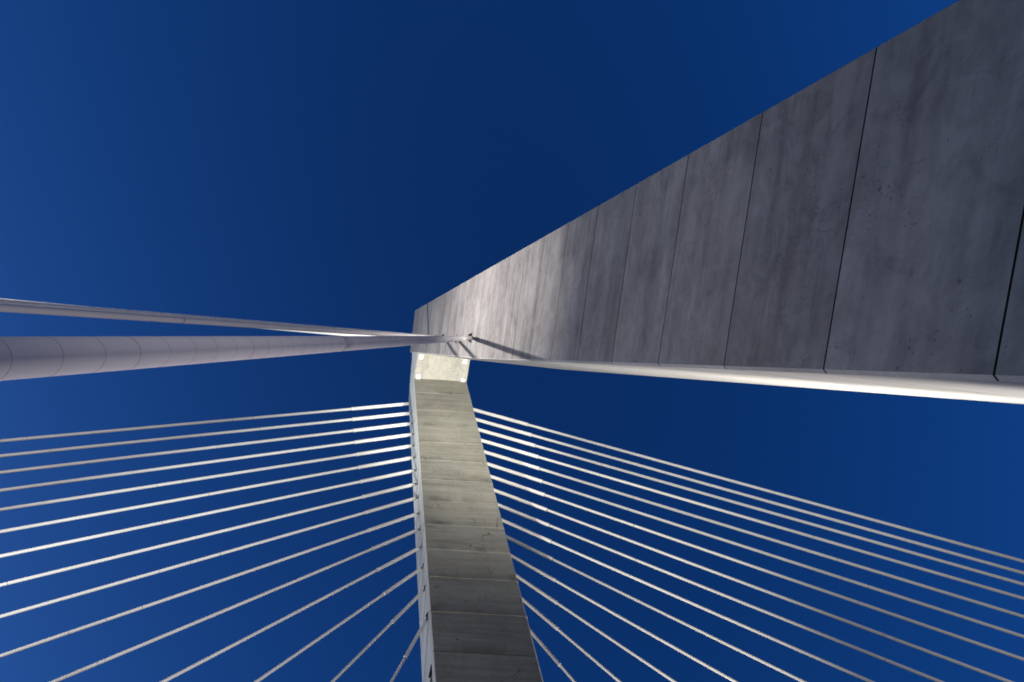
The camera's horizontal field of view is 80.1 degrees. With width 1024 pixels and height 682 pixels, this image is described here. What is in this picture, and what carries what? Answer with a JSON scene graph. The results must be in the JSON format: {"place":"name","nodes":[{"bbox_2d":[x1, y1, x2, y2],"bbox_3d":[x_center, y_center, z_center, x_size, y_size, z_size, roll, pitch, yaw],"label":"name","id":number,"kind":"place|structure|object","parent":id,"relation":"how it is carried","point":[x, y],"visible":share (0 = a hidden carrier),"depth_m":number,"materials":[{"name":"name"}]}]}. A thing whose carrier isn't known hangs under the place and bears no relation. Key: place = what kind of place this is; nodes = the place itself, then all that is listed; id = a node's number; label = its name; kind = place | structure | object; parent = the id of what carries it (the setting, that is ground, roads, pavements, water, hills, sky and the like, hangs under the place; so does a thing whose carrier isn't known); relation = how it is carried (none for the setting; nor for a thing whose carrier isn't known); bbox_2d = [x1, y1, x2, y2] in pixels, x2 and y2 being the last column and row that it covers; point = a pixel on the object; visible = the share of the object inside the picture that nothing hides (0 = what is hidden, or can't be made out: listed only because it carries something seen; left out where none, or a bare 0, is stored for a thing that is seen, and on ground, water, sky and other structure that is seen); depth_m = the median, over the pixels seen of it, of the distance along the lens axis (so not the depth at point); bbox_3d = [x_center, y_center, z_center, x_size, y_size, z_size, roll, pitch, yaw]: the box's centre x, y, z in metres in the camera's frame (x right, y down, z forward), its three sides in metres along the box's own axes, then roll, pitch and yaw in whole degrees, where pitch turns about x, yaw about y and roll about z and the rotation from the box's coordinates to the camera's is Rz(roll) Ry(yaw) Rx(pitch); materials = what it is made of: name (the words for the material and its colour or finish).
{"place":"outdoors","nodes":[
{"label":"outdoors","id":0,"kind":"place"},
{"bbox_2d":[0,0,1023,681],"label":"sky","id":1,"kind":"structure","parent":0,"point":[354,164],"materials":[{"name":"blue"}]},
{"label":"ground","id":2,"kind":"structure","parent":0,"visible":0},
{"bbox_2d":[409,0,1023,681],"bbox_3d":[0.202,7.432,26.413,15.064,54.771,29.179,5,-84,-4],"label":"bridge pylon","id":3,"kind":"object","parent":2,"relation":"on","point":[857,224],"visible":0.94,"depth_m":8.67,"materials":[{"name":"concrete"}]},
{"bbox_2d":[0,298,370,335],"bbox_3d":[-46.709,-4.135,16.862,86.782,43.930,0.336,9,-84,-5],"label":"backstay","id":4,"kind":"object","parent":3,"relation":"attached to","point":[337,334],"visible":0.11,"depth_m":37.88,"materials":[{"name":"white metal"}]},
{"bbox_2d":[0,402,410,441],"bbox_3d":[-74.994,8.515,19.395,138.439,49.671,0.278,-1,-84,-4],"label":"stay cable","id":5,"kind":"object","parent":3,"relation":"attached to","point":[204,422],"visible":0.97,"depth_m":42.30,"materials":[{"name":"white paint"}]},
{"bbox_2d":[0,412,411,457],"bbox_3d":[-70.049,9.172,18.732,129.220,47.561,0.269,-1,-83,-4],"label":"stay cable","id":6,"kind":"object","parent":3,"relation":"attached to","point":[205,434],"visible":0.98,"depth_m":40.40,"materials":[{"name":"white paint"}]},
{"bbox_2d":[0,422,412,473],"bbox_3d":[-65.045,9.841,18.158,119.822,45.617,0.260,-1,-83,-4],"label":"stay cable","id":7,"kind":"object","parent":3,"relation":"attached to","point":[202,448],"visible":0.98,"depth_m":38.59,"materials":[{"name":"white paint"}]},
{"bbox_2d":[0,433,413,491],"bbox_3d":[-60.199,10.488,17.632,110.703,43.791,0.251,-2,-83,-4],"label":"stay cable","id":8,"kind":"object","parent":3,"relation":"attached to","point":[202,462],"visible":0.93,"depth_m":36.88,"materials":[{"name":"white paint"}]},
{"bbox_2d":[0,444,414,510],"bbox_3d":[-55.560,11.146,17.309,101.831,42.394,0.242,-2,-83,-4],"label":"stay cable","id":9,"kind":"object","parent":3,"relation":"attached to","point":[201,478],"visible":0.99,"depth_m":35.50,"materials":[{"name":"white paint"}]},
{"bbox_2d":[0,456,415,532],"bbox_3d":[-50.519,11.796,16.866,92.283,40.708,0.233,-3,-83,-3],"label":"stay cable","id":10,"kind":"object","parent":3,"relation":"attached to","point":[201,495],"visible":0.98,"depth_m":33.86,"materials":[{"name":"white paint"}]},
{"bbox_2d":[0,469,416,557],"bbox_3d":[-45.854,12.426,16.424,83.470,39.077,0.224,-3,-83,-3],"label":"stay cable","id":11,"kind":"object","parent":3,"relation":"attached to","point":[199,514],"visible":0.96,"depth_m":32.24,"materials":[{"name":"white paint"}]},
{"bbox_2d":[0,482,417,586],"bbox_3d":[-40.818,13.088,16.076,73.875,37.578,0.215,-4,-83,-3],"label":"stay cable","id":12,"kind":"object","parent":3,"relation":"attached to","point":[199,536],"visible":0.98,"depth_m":30.66,"materials":[{"name":"white paint"}]},
{"bbox_2d":[0,496,418,617],"bbox_3d":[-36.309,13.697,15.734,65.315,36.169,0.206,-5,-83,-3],"label":"stay cable","id":13,"kind":"object","parent":3,"relation":"attached to","point":[196,560],"visible":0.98,"depth_m":29.11,"materials":[{"name":"white paint"}]},
{"bbox_2d":[0,512,419,657],"bbox_3d":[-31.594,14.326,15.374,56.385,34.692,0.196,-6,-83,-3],"label":"stay cable","id":14,"kind":"object","parent":3,"relation":"attached to","point":[195,589],"visible":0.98,"depth_m":27.44,"materials":[{"name":"white paint"}]},
{"bbox_2d":[0,303,430,335],"bbox_3d":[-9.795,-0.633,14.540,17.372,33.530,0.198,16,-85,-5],"label":"backstay","id":15,"kind":"object","parent":3,"relation":"attached to","point":[29,309],"visible":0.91,"depth_m":16.09,"materials":[{"name":"grey metal"}]},
{"bbox_2d":[0,299,436,335],"bbox_3d":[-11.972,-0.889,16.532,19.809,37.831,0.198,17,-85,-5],"label":"backstay","id":16,"kind":"object","parent":3,"relation":"attached to","point":[83,307],"visible":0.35,"depth_m":18.27,"materials":[{"name":"grey metal"}]},
{"bbox_2d":[50,528,420,681],"bbox_3d":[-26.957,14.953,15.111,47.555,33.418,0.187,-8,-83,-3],"label":"stay cable","id":17,"kind":"object","parent":3,"relation":"attached to","point":[373,548],"visible":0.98,"depth_m":26.55,"materials":[{"name":"white paint"}]},
{"bbox_2d":[0,336,472,380],"bbox_3d":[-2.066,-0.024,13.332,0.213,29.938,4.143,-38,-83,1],"label":"backstay","id":18,"kind":"object","parent":3,"relation":"attached to","point":[24,357],"visible":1,"depth_m":3.61,"materials":[{"name":"grey metal"}]},
{"bbox_2d":[160,546,421,681],"bbox_3d":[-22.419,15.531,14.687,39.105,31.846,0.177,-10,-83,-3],"label":"stay cable","id":19,"kind":"object","parent":3,"relation":"attached to","point":[391,562],"visible":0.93,"depth_m":26.33,"materials":[{"name":"white paint"}]},
{"bbox_2d":[254,566,423,681],"bbox_3d":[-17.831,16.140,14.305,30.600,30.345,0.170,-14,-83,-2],"label":"stay cable","id":20,"kind":"object","parent":3,"relation":"attached to","point":[399,583],"visible":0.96,"depth_m":26.06,"materials":[{"name":"white paint"}]},
{"bbox_2d":[330,589,424,681],"bbox_3d":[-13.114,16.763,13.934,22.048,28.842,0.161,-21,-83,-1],"label":"stay cable","id":21,"kind":"object","parent":3,"relation":"attached to","point":[405,608],"visible":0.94,"depth_m":25.68,"materials":[{"name":"white paint"}]},
{"bbox_2d":[390,616,427,681],"bbox_3d":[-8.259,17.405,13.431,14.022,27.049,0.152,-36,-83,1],"label":"stay cable","id":22,"kind":"object","parent":3,"relation":"attached to","point":[412,644],"visible":0.98,"depth_m":24.85,"materials":[{"name":"white paint"}]},
{"bbox_2d":[529,627,575,681],"bbox_3d":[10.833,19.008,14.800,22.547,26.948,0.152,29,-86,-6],"label":"stay cable","id":23,"kind":"object","parent":3,"relation":"attached to","point":[547,650],"visible":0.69,"depth_m":25.21,"materials":[{"name":"white paint"}]},
{"bbox_2d":[521,596,621,681],"bbox_3d":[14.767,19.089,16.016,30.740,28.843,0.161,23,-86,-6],"label":"stay cable","id":24,"kind":"object","parent":3,"relation":"attached to","point":[541,615],"visible":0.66,"depth_m":26.46,"materials":[{"name":"white paint"}]},
{"bbox_2d":[516,574,676,681],"bbox_3d":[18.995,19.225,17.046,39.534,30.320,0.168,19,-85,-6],"label":"stay cable","id":25,"kind":"object","parent":3,"relation":"attached to","point":[538,590],"visible":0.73,"depth_m":27.26,"materials":[{"name":"white paint"}]},
{"bbox_2d":[511,554,737,681],"bbox_3d":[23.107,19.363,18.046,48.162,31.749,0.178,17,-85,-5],"label":"stay cable","id":26,"kind":"object","parent":3,"relation":"attached to","point":[537,570],"visible":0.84,"depth_m":28.11,"materials":[{"name":"white paint"}]},
{"bbox_2d":[506,535,806,681],"bbox_3d":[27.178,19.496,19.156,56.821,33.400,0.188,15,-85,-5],"label":"stay cable","id":27,"kind":"object","parent":3,"relation":"attached to","point":[532,549],"visible":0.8,"depth_m":29.04,"materials":[{"name":"white paint"}]},
{"bbox_2d":[501,518,874,681],"bbox_3d":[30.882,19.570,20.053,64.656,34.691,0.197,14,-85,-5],"label":"stay cable","id":28,"kind":"object","parent":3,"relation":"attached to","point":[687,601],"visible":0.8,"depth_m":29.77,"materials":[{"name":"white paint"}]},
{"bbox_2d":[498,503,943,681],"bbox_3d":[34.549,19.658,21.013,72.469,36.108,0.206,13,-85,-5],"label":"stay cable","id":29,"kind":"object","parent":3,"relation":"attached to","point":[726,596],"visible":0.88,"depth_m":30.53,"materials":[{"name":"white paint"}]},
{"bbox_2d":[473,408,1023,562],"bbox_3d":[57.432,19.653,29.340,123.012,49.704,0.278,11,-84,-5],"label":"stay cable","id":30,"kind":"object","parent":3,"relation":"attached to","point":[760,488],"visible":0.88,"depth_m":41.91,"materials":[{"name":"white paint"}]},
{"bbox_2d":[475,417,1023,574],"bbox_3d":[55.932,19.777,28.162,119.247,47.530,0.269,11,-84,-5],"label":"stay cable","id":31,"kind":"object","parent":3,"relation":"attached to","point":[760,499],"visible":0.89,"depth_m":40.25,"materials":[{"name":"white paint"}]},
{"bbox_2d":[478,428,1023,585],"bbox_3d":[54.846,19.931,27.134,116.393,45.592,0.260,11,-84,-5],"label":"stay cable","id":32,"kind":"object","parent":3,"relation":"attached to","point":[759,509],"visible":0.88,"depth_m":38.81,"materials":[{"name":"white paint"}]},
{"bbox_2d":[481,439,1023,599],"bbox_3d":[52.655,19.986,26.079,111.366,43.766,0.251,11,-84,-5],"label":"stay cable","id":33,"kind":"object","parent":3,"relation":"attached to","point":[760,521],"visible":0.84,"depth_m":37.30,"materials":[{"name":"white paint"}]},
{"bbox_2d":[494,488,1013,681],"bbox_3d":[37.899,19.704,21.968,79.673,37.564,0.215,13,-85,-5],"label":"stay cable","id":34,"kind":"object","parent":3,"relation":"attached to","point":[762,589],"visible":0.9,"depth_m":31.35,"materials":[{"name":"white paint"}]},
{"bbox_2d":[484,450,1023,617],"bbox_3d":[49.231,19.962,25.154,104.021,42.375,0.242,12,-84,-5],"label":"stay cable","id":35,"kind":"object","parent":3,"relation":"attached to","point":[763,537],"visible":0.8,"depth_m":35.94,"materials":[{"name":"white paint"}]},
{"bbox_2d":[487,462,1023,637],"bbox_3d":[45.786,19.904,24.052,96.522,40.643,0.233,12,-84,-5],"label":"stay cable","id":36,"kind":"object","parent":3,"relation":"attached to","point":[766,553],"visible":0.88,"depth_m":34.35,"materials":[{"name":"white paint"}]},
{"bbox_2d":[490,474,1023,660],"bbox_3d":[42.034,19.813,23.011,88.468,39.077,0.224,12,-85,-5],"label":"stay cable","id":37,"kind":"object","parent":3,"relation":"attached to","point":[768,571],"visible":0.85,"depth_m":32.81,"materials":[{"name":"white paint"}]}
]}

